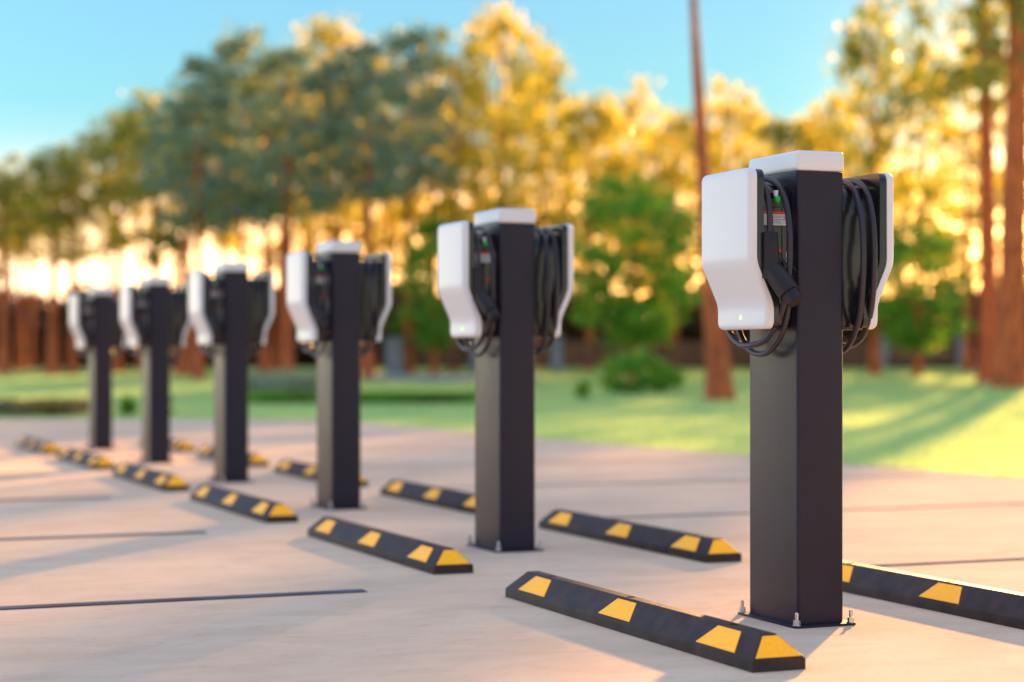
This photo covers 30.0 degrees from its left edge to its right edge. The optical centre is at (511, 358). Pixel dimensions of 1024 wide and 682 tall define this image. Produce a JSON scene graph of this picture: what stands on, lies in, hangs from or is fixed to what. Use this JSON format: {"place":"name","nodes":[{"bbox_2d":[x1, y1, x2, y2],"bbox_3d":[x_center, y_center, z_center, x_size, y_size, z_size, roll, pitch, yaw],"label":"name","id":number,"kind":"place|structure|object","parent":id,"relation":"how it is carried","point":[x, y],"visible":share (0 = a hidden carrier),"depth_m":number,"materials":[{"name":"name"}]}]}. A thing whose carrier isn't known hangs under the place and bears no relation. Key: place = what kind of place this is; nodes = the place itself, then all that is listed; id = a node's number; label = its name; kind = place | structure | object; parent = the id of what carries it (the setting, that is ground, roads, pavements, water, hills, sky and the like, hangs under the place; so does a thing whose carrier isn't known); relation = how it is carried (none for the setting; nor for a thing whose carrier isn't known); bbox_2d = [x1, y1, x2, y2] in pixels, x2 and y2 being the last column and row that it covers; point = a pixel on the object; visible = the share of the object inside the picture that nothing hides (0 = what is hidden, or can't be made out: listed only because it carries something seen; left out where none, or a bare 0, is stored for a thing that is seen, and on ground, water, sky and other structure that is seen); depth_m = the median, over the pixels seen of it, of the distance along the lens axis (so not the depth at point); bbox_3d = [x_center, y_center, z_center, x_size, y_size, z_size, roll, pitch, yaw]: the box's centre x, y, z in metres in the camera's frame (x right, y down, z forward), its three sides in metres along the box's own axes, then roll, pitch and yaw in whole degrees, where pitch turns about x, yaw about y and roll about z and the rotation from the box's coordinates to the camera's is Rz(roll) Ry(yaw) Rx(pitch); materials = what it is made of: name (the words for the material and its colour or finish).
{"place":"outdoors","nodes":[
{"label":"outdoors","id":0,"kind":"place"},
{"bbox_2d":[363,375,539,379],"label":"garden path","id":1,"kind":"structure","parent":0,"point":[424,377],"depth_m":45.95,"materials":[{"name":"grey concrete"}]},
{"bbox_2d":[0,0,1006,301],"label":"sky","id":2,"kind":"structure","parent":0,"point":[63,63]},
{"bbox_2d":[0,367,1023,477],"bbox_3d":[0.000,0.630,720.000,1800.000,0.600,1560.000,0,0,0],"label":"lawn","id":3,"kind":"structure","parent":0,"point":[537,392],"depth_m":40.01,"materials":[{"name":"green plant"}]},
{"bbox_2d":[0,164,46,374],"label":"pine tree","id":4,"kind":"object","parent":3,"relation":"on","point":[5,364],"visible":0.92,"depth_m":49.91,"materials":[{"name":"green plant"}]},
{"bbox_2d":[6,222,49,302],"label":"forest tree","id":5,"kind":"object","parent":3,"relation":"on","point":[11,286],"visible":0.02,"depth_m":65.96,"materials":[{"name":"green plant"}]},
{"bbox_2d":[0,153,58,371],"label":"pine tree","id":6,"kind":"object","parent":3,"relation":"on","point":[20,364],"visible":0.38,"depth_m":52.94,"materials":[{"name":"green plant"}]},
{"bbox_2d":[0,188,64,288],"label":"forest tree","id":7,"kind":"object","parent":3,"relation":"on","point":[9,260],"visible":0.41,"depth_m":52.25,"materials":[{"name":"green plant"}]},
{"bbox_2d":[0,396,88,414],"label":"dry groundcover","id":8,"kind":"object","parent":3,"relation":"on","point":[47,406],"visible":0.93,"depth_m":28.86,"materials":[{"name":"plant"}]},
{"bbox_2d":[0,172,93,368],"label":"forest tree","id":9,"kind":"object","parent":3,"relation":"on","point":[33,362],"visible":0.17,"depth_m":55.93,"materials":[{"name":"green plant"}]},
{"bbox_2d":[5,144,102,374],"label":"pine tree","id":10,"kind":"object","parent":3,"relation":"on","point":[53,364],"visible":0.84,"depth_m":49.85,"materials":[{"name":"green plant"}]},
{"bbox_2d":[36,130,116,369],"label":"pine tree","id":11,"kind":"object","parent":3,"relation":"on","point":[76,151],"visible":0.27,"depth_m":52.82,"materials":[{"name":"green plant"}]},
{"bbox_2d":[15,151,140,374],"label":"forest tree","id":12,"kind":"object","parent":3,"relation":"on","point":[71,255],"visible":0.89,"depth_m":49.87,"materials":[{"name":"green plant"}]},
{"bbox_2d":[42,127,178,360],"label":"forest tree","id":13,"kind":"object","parent":3,"relation":"on","point":[108,249],"visible":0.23,"depth_m":53.80,"materials":[{"name":"green plant"}]},
{"bbox_2d":[80,108,153,371],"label":"pine tree","id":14,"kind":"object","parent":3,"relation":"on","point":[118,363],"visible":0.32,"depth_m":51.92,"materials":[{"name":"green plant"}]},
{"bbox_2d":[117,394,138,415],"bbox_3d":[-5.883,0.718,29.239,0.360,0.351,0.435,0,0,-12],"label":"grass tuft","id":15,"kind":"object","parent":3,"relation":"on","point":[127,404],"visible":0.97,"depth_m":29.13,"materials":[{"name":"green plant"}]},
{"bbox_2d":[102,110,176,368],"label":"pine tree","id":16,"kind":"object","parent":3,"relation":"on","point":[138,359],"visible":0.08,"depth_m":55.94,"materials":[{"name":"green plant"}]},
{"bbox_2d":[85,86,223,275],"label":"forest tree","id":17,"kind":"object","parent":3,"relation":"on","point":[167,239],"visible":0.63,"depth_m":49.60,"materials":[{"name":"green plant"}]},
{"bbox_2d":[124,167,208,289],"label":"forest tree","id":18,"kind":"object","parent":3,"relation":"on","point":[175,281],"visible":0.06,"depth_m":63.93,"materials":[{"name":"green plant"}]},
{"bbox_2d":[125,100,226,376],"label":"pine tree","id":19,"kind":"object","parent":3,"relation":"on","point":[183,362],"visible":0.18,"depth_m":48.88,"materials":[{"name":"green plant"}]},
{"bbox_2d":[115,50,273,379],"bbox_3d":[-7.629,-3.411,46.070,3.326,7.987,3.907,0,0,-33],"label":"forest tree","id":20,"kind":"object","parent":3,"relation":"on","point":[210,81],"visible":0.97,"depth_m":45.78,"materials":[{"name":"green plant"}]},
{"bbox_2d":[151,94,241,369],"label":"pine tree","id":21,"kind":"object","parent":3,"relation":"on","point":[212,172],"visible":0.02,"depth_m":52.84,"materials":[{"name":"green plant"}]},
{"bbox_2d":[191,105,247,261],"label":"forest tree","id":22,"kind":"object","parent":3,"relation":"on","point":[220,241],"visible":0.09,"depth_m":65.78,"materials":[{"name":"yellow plant"}]},
{"bbox_2d":[176,16,297,261],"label":"forest tree","id":23,"kind":"object","parent":3,"relation":"on","point":[232,44],"visible":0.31,"depth_m":51.74,"materials":[{"name":"green plant"}]},
{"bbox_2d":[214,95,317,274],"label":"forest tree","id":24,"kind":"object","parent":3,"relation":"on","point":[273,261],"visible":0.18,"depth_m":63.83,"materials":[{"name":"yellow plant"}]},
{"bbox_2d":[226,67,311,373],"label":"pine tree","id":25,"kind":"object","parent":3,"relation":"on","point":[265,361],"visible":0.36,"depth_m":49.88,"materials":[{"name":"green plant"}]},
{"bbox_2d":[247,69,330,371],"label":"pine tree","id":26,"kind":"object","parent":3,"relation":"on","point":[277,358],"visible":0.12,"depth_m":52.89,"materials":[{"name":"green plant"}]},
{"bbox_2d":[213,30,366,373],"bbox_3d":[-5.357,-3.646,45.851,3.768,8.456,4.448,0,0,30],"label":"forest tree","id":27,"kind":"object","parent":3,"relation":"on","point":[271,63],"visible":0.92,"depth_m":45.69,"materials":[{"name":"green plant"}]},
{"bbox_2d":[271,66,347,271],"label":"forest tree","id":28,"kind":"object","parent":3,"relation":"on","point":[311,246],"visible":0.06,"depth_m":65.72,"materials":[{"name":"yellow plant"}]},
{"bbox_2d":[254,10,419,240],"bbox_3d":[-5.016,-4.733,53.923,4.974,10.317,3.870,0,0,-21],"label":"forest tree","id":29,"kind":"object","parent":3,"relation":"on","point":[325,34],"visible":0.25,"depth_m":53.85,"materials":[{"name":"green plant"}]},
{"bbox_2d":[310,71,363,240],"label":"pine tree","id":30,"kind":"object","parent":3,"relation":"on","point":[340,232],"visible":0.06,"depth_m":55.91,"materials":[{"name":"green plant"}]},
{"bbox_2d":[293,93,427,260],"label":"forest tree","id":31,"kind":"object","parent":3,"relation":"on","point":[351,228],"visible":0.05,"depth_m":67.48,"materials":[{"name":"yellow plant"}]},
{"bbox_2d":[248,389,474,402],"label":"bed border grass","id":32,"kind":"structure","parent":3,"relation":"on","point":[373,396],"depth_m":33.38,"materials":[{"name":"green plant"}]},
{"bbox_2d":[278,39,451,378],"bbox_3d":[-3.545,-3.558,45.925,4.102,8.281,3.492,0,0,-32],"label":"forest tree","id":33,"kind":"object","parent":3,"relation":"on","point":[365,89],"visible":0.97,"depth_m":45.79,"materials":[{"name":"green plant"}]},
{"bbox_2d":[331,55,406,369],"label":"pine tree","id":34,"kind":"object","parent":3,"relation":"on","point":[374,351],"visible":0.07,"depth_m":53.90,"materials":[{"name":"green plant"}]},
{"bbox_2d":[335,98,434,322],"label":"forest tree","id":35,"kind":"object","parent":3,"relation":"on","point":[387,244],"visible":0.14,"depth_m":63.88,"materials":[{"name":"yellow plant"}]},
{"bbox_2d":[336,13,474,374],"bbox_3d":[-2.829,-4.261,49.922,3.766,9.510,3.783,0,0,0],"label":"forest tree","id":36,"kind":"object","parent":3,"relation":"on","point":[414,38],"visible":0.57,"depth_m":49.76,"materials":[{"name":"green plant"}]},
{"bbox_2d":[382,211,456,374],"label":"leafy tree","id":37,"kind":"object","parent":3,"relation":"on","point":[438,324],"visible":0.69,"depth_m":48.78,"materials":[{"name":"green plant"}]},
{"bbox_2d":[376,78,483,299],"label":"forest tree","id":38,"kind":"object","parent":3,"relation":"on","point":[414,213],"visible":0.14,"depth_m":65.79,"materials":[{"name":"yellow plant"}]},
{"bbox_2d":[360,21,538,372],"bbox_3d":[-1.716,-4.301,51.971,4.908,9.516,3.574,0,0,0],"label":"forest tree","id":39,"kind":"object","parent":3,"relation":"on","point":[453,201],"visible":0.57,"depth_m":51.68,"materials":[{"name":"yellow plant"}]},
{"bbox_2d":[437,86,514,221],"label":"forest tree","id":40,"kind":"object","parent":3,"relation":"on","point":[493,136],"visible":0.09,"depth_m":63.95,"materials":[{"name":"yellow plant"}]},
{"bbox_2d":[0,277,978,368],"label":"undergrowth","id":41,"kind":"object","parent":3,"relation":"on","point":[692,328],"visible":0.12,"depth_m":60.56,"materials":[{"name":"green plant"}]},
{"bbox_2d":[424,0,578,226],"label":"forest tree","id":42,"kind":"object","parent":3,"relation":"on","point":[504,25],"visible":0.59,"depth_m":54.62,"materials":[{"name":"yellow plant"}]},
{"bbox_2d":[467,63,584,225],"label":"forest tree","id":43,"kind":"object","parent":3,"relation":"on","point":[515,98],"visible":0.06,"depth_m":67.80,"materials":[{"name":"yellow plant"}]},
{"bbox_2d":[479,27,587,368],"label":"forest tree","id":44,"kind":"object","parent":3,"relation":"on","point":[554,76],"visible":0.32,"depth_m":57.92,"materials":[{"name":"green plant"}]},
{"bbox_2d":[524,98,608,316],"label":"forest tree","id":45,"kind":"object","parent":3,"relation":"on","point":[565,199],"visible":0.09,"depth_m":63.66,"materials":[{"name":"yellow plant"}]},
{"bbox_2d":[573,380,594,398],"bbox_3d":[1.342,0.582,35.972,0.425,0.383,0.508,0,0,18],"label":"round shrub","id":46,"kind":"object","parent":3,"relation":"on","point":[582,389],"visible":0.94,"depth_m":35.87,"materials":[{"name":"green plant"}]},
{"bbox_2d":[514,87,668,369],"bbox_3d":[2.199,-3.704,54.927,4.560,8.234,3.548,0,0,26],"label":"forest tree","id":47,"kind":"object","parent":3,"relation":"on","point":[617,164],"visible":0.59,"depth_m":54.91,"materials":[{"name":"yellow plant"}]},
{"bbox_2d":[552,113,668,304],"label":"forest tree","id":48,"kind":"object","parent":3,"relation":"on","point":[608,149],"visible":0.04,"depth_m":65.73,"materials":[{"name":"yellow plant"}]},
{"bbox_2d":[585,74,678,349],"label":"forest tree","id":49,"kind":"object","parent":3,"relation":"on","point":[632,104],"visible":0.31,"depth_m":59.67,"materials":[{"name":"yellow plant"}]},
{"bbox_2d":[564,168,702,377],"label":"leafy tree","id":50,"kind":"object","parent":3,"relation":"on","point":[628,315],"visible":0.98,"depth_m":46.53,"materials":[{"name":"green plant"}]},
{"bbox_2d":[595,347,672,393],"bbox_3d":[2.433,0.255,37.856,1.537,0.947,1.699,0,0,0],"label":"round shrub","id":51,"kind":"object","parent":3,"relation":"on","point":[643,366],"visible":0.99,"depth_m":37.82,"materials":[{"name":"green plant"}]},
{"bbox_2d":[607,123,697,299],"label":"forest tree","id":52,"kind":"object","parent":3,"relation":"on","point":[651,235],"visible":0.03,"depth_m":67.89,"materials":[{"name":"yellow plant"}]},
{"bbox_2d":[603,103,731,368],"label":"forest tree","id":53,"kind":"object","parent":3,"relation":"on","point":[679,125],"visible":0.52,"depth_m":55.74,"materials":[{"name":"yellow plant"}]},
{"bbox_2d":[649,365,688,391],"bbox_3d":[3.159,0.371,39.016,0.916,0.668,1.243,0,0,31],"label":"round shrub","id":54,"kind":"object","parent":3,"relation":"on","point":[675,377],"visible":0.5,"depth_m":38.75,"materials":[{"name":"green plant"}]},
{"bbox_2d":[383,335,962,374],"bbox_3d":[5.185,-0.080,53.940,19.035,1.186,0.843,0,0,-25],"label":"garden fence","id":55,"kind":"object","parent":3,"relation":"on","point":[586,355],"visible":0.31,"depth_m":52.89,"materials":[{"name":"wood"}]},
{"bbox_2d":[646,119,756,302],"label":"forest tree","id":56,"kind":"object","parent":3,"relation":"on","point":[689,162],"visible":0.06,"depth_m":63.62,"materials":[{"name":"yellow plant"}]},
{"bbox_2d":[690,0,735,401],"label":"pine tree","id":57,"kind":"object","parent":3,"relation":"on","point":[719,385],"visible":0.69,"depth_m":34.90,"materials":[{"name":"brown plant"}]},
{"bbox_2d":[680,71,786,367],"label":"forest tree","id":58,"kind":"object","parent":3,"relation":"on","point":[726,116],"visible":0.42,"depth_m":57.81,"materials":[{"name":"yellow plant"}]},
{"bbox_2d":[730,117,775,169],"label":"forest tree","id":59,"kind":"object","parent":3,"relation":"on","point":[758,148],"visible":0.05,"depth_m":67.89,"materials":[{"name":"yellow plant"}]},
{"bbox_2d":[738,110,816,168],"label":"forest tree","id":60,"kind":"object","parent":3,"relation":"on","point":[779,136],"visible":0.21,"depth_m":53.92,"materials":[{"name":"plant"}]},
{"bbox_2d":[753,109,849,173],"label":"forest tree","id":61,"kind":"object","parent":3,"relation":"on","point":[797,123],"visible":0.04,"depth_m":65.79,"materials":[{"name":"yellow plant"}]},
{"bbox_2d":[774,89,894,221],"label":"forest tree","id":62,"kind":"object","parent":3,"relation":"on","point":[832,103],"visible":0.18,"depth_m":57.68,"materials":[{"name":"yellow plant"}]},
{"bbox_2d":[811,79,908,225],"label":"forest tree","id":63,"kind":"object","parent":3,"relation":"on","point":[850,96],"visible":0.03,"depth_m":63.84,"materials":[{"name":"yellow plant"}]},
{"bbox_2d":[810,0,945,374],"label":"forest tree","id":64,"kind":"object","parent":3,"relation":"on","point":[853,49],"visible":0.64,"depth_m":49.73,"materials":[{"name":"green plant"}]},
{"bbox_2d":[883,163,961,296],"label":"forest tree","id":65,"kind":"object","parent":3,"relation":"on","point":[897,176],"visible":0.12,"depth_m":67.45,"materials":[{"name":"yellow plant"}]},
{"bbox_2d":[870,222,978,376],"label":"leafy tree","id":66,"kind":"object","parent":3,"relation":"on","point":[916,336],"visible":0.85,"depth_m":47.76,"materials":[{"name":"green plant"}]},
{"bbox_2d":[854,0,1006,382],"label":"pine tree","id":67,"kind":"object","parent":3,"relation":"on","point":[985,101],"visible":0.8,"depth_m":43.82,"materials":[{"name":"plant"}]},
{"bbox_2d":[870,55,996,368],"bbox_3d":[12.432,-4.535,58.083,3.328,9.842,4.297,0,0,-39],"label":"forest tree","id":68,"kind":"object","parent":3,"relation":"on","point":[949,212],"visible":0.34,"depth_m":57.85,"materials":[{"name":"yellow plant"}]},
{"bbox_2d":[896,169,978,303],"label":"forest tree","id":69,"kind":"object","parent":3,"relation":"on","point":[960,219],"visible":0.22,"depth_m":65.61,"materials":[{"name":"yellow plant"}]},
{"bbox_2d":[900,38,1005,372],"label":"forest tree","id":70,"kind":"object","parent":3,"relation":"on","point":[968,164],"visible":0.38,"depth_m":51.94,"materials":[{"name":"yellow plant"}]},
{"bbox_2d":[946,167,1001,286],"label":"forest tree","id":71,"kind":"object","parent":3,"relation":"on","point":[976,262],"visible":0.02,"depth_m":67.81,"materials":[{"name":"yellow plant"}]},
{"bbox_2d":[964,86,1005,279],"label":"forest tree","id":72,"kind":"object","parent":3,"relation":"on","point":[998,198],"visible":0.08,"depth_m":60.39,"materials":[{"name":"yellow plant"}]},
{"bbox_2d":[947,0,1023,388],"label":"pine tree","id":73,"kind":"object","parent":3,"relation":"on","point":[1008,367],"visible":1,"depth_m":40.76,"materials":[{"name":"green plant"}]},
{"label":"planting bed","id":74,"kind":"structure","parent":3,"relation":"on","visible":0},
{"bbox_2d":[248,366,316,393],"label":"lavender stems","id":75,"kind":"object","parent":74,"relation":"on","point":[284,380],"visible":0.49,"depth_m":34.87,"materials":[{"name":"green plant"}]},
{"bbox_2d":[0,419,1023,681],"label":"parking slab","id":76,"kind":"structure","parent":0,"point":[394,623],"depth_m":8.09,"materials":[{"name":"concrete"}]},
{"bbox_2d":[16,436,61,454],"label":"wheel stop","id":77,"kind":"object","parent":76,"relation":"on","point":[36,445],"visible":0.93,"depth_m":18.31,"materials":[{"name":"black rubber"}]},
{"bbox_2d":[1,497,106,499],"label":"parking line","id":78,"kind":"object","parent":76,"relation":"on","point":[53,498],"visible":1,"depth_m":12.18,"materials":[{"name":"grey paint"}]},
{"bbox_2d":[57,448,115,469],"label":"wheel stop","id":79,"kind":"object","parent":76,"relation":"on","point":[92,461],"visible":0.99,"depth_m":15.85,"materials":[{"name":"black rubber"}]},
{"bbox_2d":[69,287,126,449],"bbox_3d":[-4.077,0.101,18.921,0.554,1.596,0.532,0,0,-22],"label":"charging station","id":80,"kind":"object","parent":76,"relation":"on","point":[97,328],"visible":0.89,"depth_m":18.78,"materials":[{"name":"black metal"}]},
{"bbox_2d":[0,531,206,539],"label":"parking line","id":81,"kind":"object","parent":76,"relation":"on","point":[102,535],"visible":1,"depth_m":9.64,"materials":[{"name":"grey paint"}]},
{"bbox_2d":[112,463,189,491],"bbox_3d":[-2.621,0.850,13.774,0.176,0.100,1.885,0,0,-22],"label":"wheel stop","id":82,"kind":"object","parent":76,"relation":"on","point":[155,479],"visible":1,"depth_m":13.41,"materials":[{"name":"black rubber"}]},
{"bbox_2d":[120,276,191,463],"bbox_3d":[-3.066,0.101,16.450,0.554,1.596,0.532,0,0,-22],"label":"charging station","id":83,"kind":"object","parent":76,"relation":"on","point":[155,320],"visible":1,"depth_m":16.31,"materials":[{"name":"black metal"}]},
{"bbox_2d":[139,438,195,451],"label":"wheel stop","id":84,"kind":"object","parent":76,"relation":"on","point":[176,445],"visible":0.43,"depth_m":18.34,"materials":[{"name":"black rubber"}]},
{"bbox_2d":[0,589,365,608],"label":"parking line","id":85,"kind":"object","parent":76,"relation":"on","point":[174,599],"visible":1,"depth_m":7.10,"materials":[{"name":"grey paint"}]},
{"bbox_2d":[189,262,273,482],"bbox_3d":[-2.055,0.101,13.979,0.554,1.596,0.532,0,0,-22],"label":"charging station","id":86,"kind":"object","parent":76,"relation":"on","point":[231,309],"visible":1,"depth_m":13.84,"materials":[{"name":"black metal"}]},
{"bbox_2d":[197,445,268,466],"bbox_3d":[-2.455,0.850,16.695,0.176,0.100,1.885,0,0,-22],"label":"wheel stop","id":87,"kind":"object","parent":76,"relation":"on","point":[254,459],"visible":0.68,"depth_m":15.88,"materials":[{"name":"black rubber"}]},
{"bbox_2d":[190,484,297,522],"bbox_3d":[-1.610,0.850,11.303,0.176,0.100,1.885,0,0,-22],"label":"wheel stop","id":88,"kind":"object","parent":76,"relation":"on","point":[253,507],"visible":1,"depth_m":10.97,"materials":[{"name":"black rubber"}]},
{"bbox_2d":[274,460,367,486],"bbox_3d":[-1.444,0.850,14.224,0.176,0.100,1.885,0,0,-22],"label":"wheel stop","id":89,"kind":"object","parent":76,"relation":"on","point":[304,470],"visible":0.56,"depth_m":14.47,"materials":[{"name":"black rubber"}]},
{"bbox_2d":[287,241,391,509],"bbox_3d":[-1.043,0.101,11.507,0.554,1.596,0.532,0,0,-22],"label":"charging station","id":90,"kind":"object","parent":76,"relation":"on","point":[339,297],"visible":1,"depth_m":11.37,"materials":[{"name":"black metal"}]},
{"bbox_2d":[307,516,472,574],"bbox_3d":[-0.599,0.850,8.832,0.176,0.100,1.885,0,0,-22],"label":"wheel stop","id":91,"kind":"object","parent":76,"relation":"on","point":[425,556],"visible":1,"depth_m":8.52,"materials":[{"name":"black rubber"}]},
{"bbox_2d":[250,446,566,452],"bbox_3d":[-0.825,0.896,18.809,3.685,0.001,0.052,0,0,-22],"label":"parking line","id":92,"kind":"object","parent":76,"relation":"on","point":[409,449],"visible":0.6,"depth_m":18.71,"materials":[{"name":"grey paint"}]},
{"bbox_2d":[380,480,474,513],"bbox_3d":[-0.433,0.850,11.752,0.176,0.100,1.885,0,0,-22],"label":"wheel stop","id":93,"kind":"object","parent":76,"relation":"on","point":[456,500],"visible":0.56,"depth_m":11.74,"materials":[{"name":"black rubber"}]},
{"bbox_2d":[438,208,572,552],"bbox_3d":[-0.032,0.101,9.036,0.554,1.596,0.532,0,0,-22],"label":"charging station","id":94,"kind":"object","parent":76,"relation":"on","point":[505,282],"visible":1,"depth_m":8.90,"materials":[{"name":"black metal"}]},
{"bbox_2d":[361,458,730,466],"bbox_3d":[0.325,0.896,16.395,3.985,0.001,0.052,0,0,-22],"label":"parking line","id":95,"kind":"object","parent":76,"relation":"on","point":[549,462],"visible":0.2,"depth_m":16.38,"materials":[{"name":"black paint"}]},
{"bbox_2d":[539,509,741,562],"bbox_3d":[0.579,0.850,9.281,0.176,0.100,1.885,0,0,-22],"label":"wheel stop","id":96,"kind":"object","parent":76,"relation":"on","point":[689,546],"visible":1,"depth_m":9.02,"materials":[{"name":"black rubber"}]},
{"bbox_2d":[505,571,805,672],"bbox_3d":[0.412,0.850,6.361,0.176,0.100,1.885,0,0,-22],"label":"wheel stop","id":97,"kind":"object","parent":76,"relation":"on","point":[741,646],"visible":1,"depth_m":6.05,"materials":[{"name":"black rubber"}]},
{"bbox_2d":[446,474,923,487],"bbox_3d":[1.336,0.896,13.924,3.985,0.001,0.052,0,0,-22],"label":"parking line","id":98,"kind":"object","parent":76,"relation":"on","point":[677,481],"visible":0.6,"depth_m":13.86,"materials":[{"name":"black paint"}]},
{"bbox_2d":[702,150,892,628],"bbox_3d":[0.979,0.101,6.565,0.554,1.596,0.532,0,0,-22],"label":"charging station","id":99,"kind":"object","parent":76,"relation":"on","point":[797,254],"visible":1,"depth_m":6.43,"materials":[{"name":"paint"}]},
{"bbox_2d":[607,503,1023,517],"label":"parking line","id":100,"kind":"object","parent":76,"relation":"on","point":[843,509],"visible":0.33,"depth_m":11.37,"materials":[{"name":"black paint"}]},
{"bbox_2d":[843,561,1023,629],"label":"wheel stop","id":101,"kind":"object","parent":76,"relation":"on","point":[982,603],"visible":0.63,"depth_m":6.82,"materials":[{"name":"black rubber"}]},
{"bbox_2d":[871,558,1023,565],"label":"parking line","id":102,"kind":"object","parent":76,"relation":"on","point":[946,561],"depth_m":8.39,"materials":[{"name":"black paint"}]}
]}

